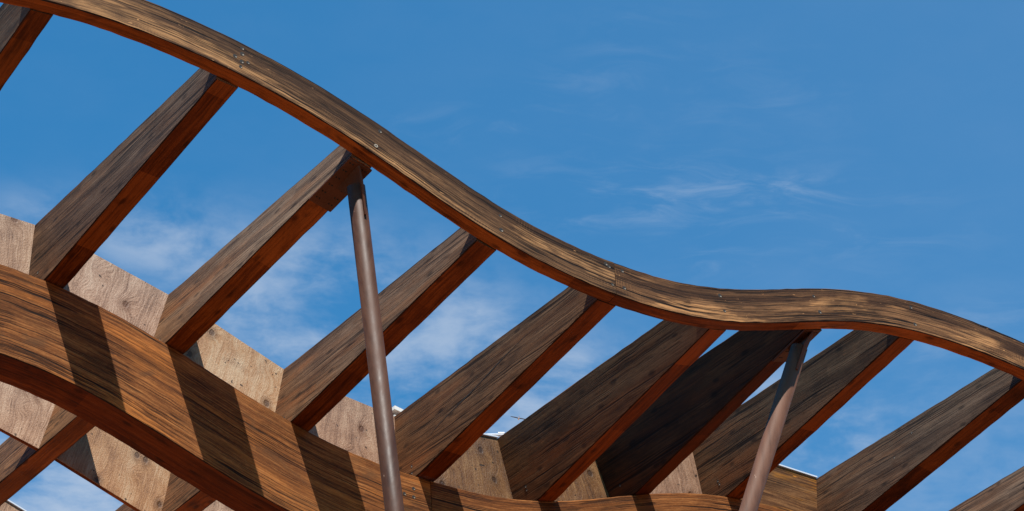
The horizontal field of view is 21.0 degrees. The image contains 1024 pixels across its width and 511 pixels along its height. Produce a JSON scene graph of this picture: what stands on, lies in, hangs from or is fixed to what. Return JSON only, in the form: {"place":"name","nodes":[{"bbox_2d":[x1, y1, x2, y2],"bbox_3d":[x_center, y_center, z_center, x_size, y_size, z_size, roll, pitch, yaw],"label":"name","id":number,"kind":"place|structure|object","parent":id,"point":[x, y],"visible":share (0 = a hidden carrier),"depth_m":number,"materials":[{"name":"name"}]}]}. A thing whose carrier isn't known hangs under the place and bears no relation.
{"place":"outdoors","nodes":[
{"label":"outdoors","id":0,"kind":"place"},
{"bbox_2d":[0,0,1023,510],"bbox_3d":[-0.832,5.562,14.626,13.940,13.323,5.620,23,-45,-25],"label":"pergola","id":1,"kind":"object","parent":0,"point":[130,392],"visible":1,"depth_m":16.71,"materials":[{"name":"wood"}]},
{"bbox_2d":[0,0,1023,510],"label":"sky","id":2,"kind":"structure","parent":0,"point":[869,146],"materials":[{"name":"blue"}]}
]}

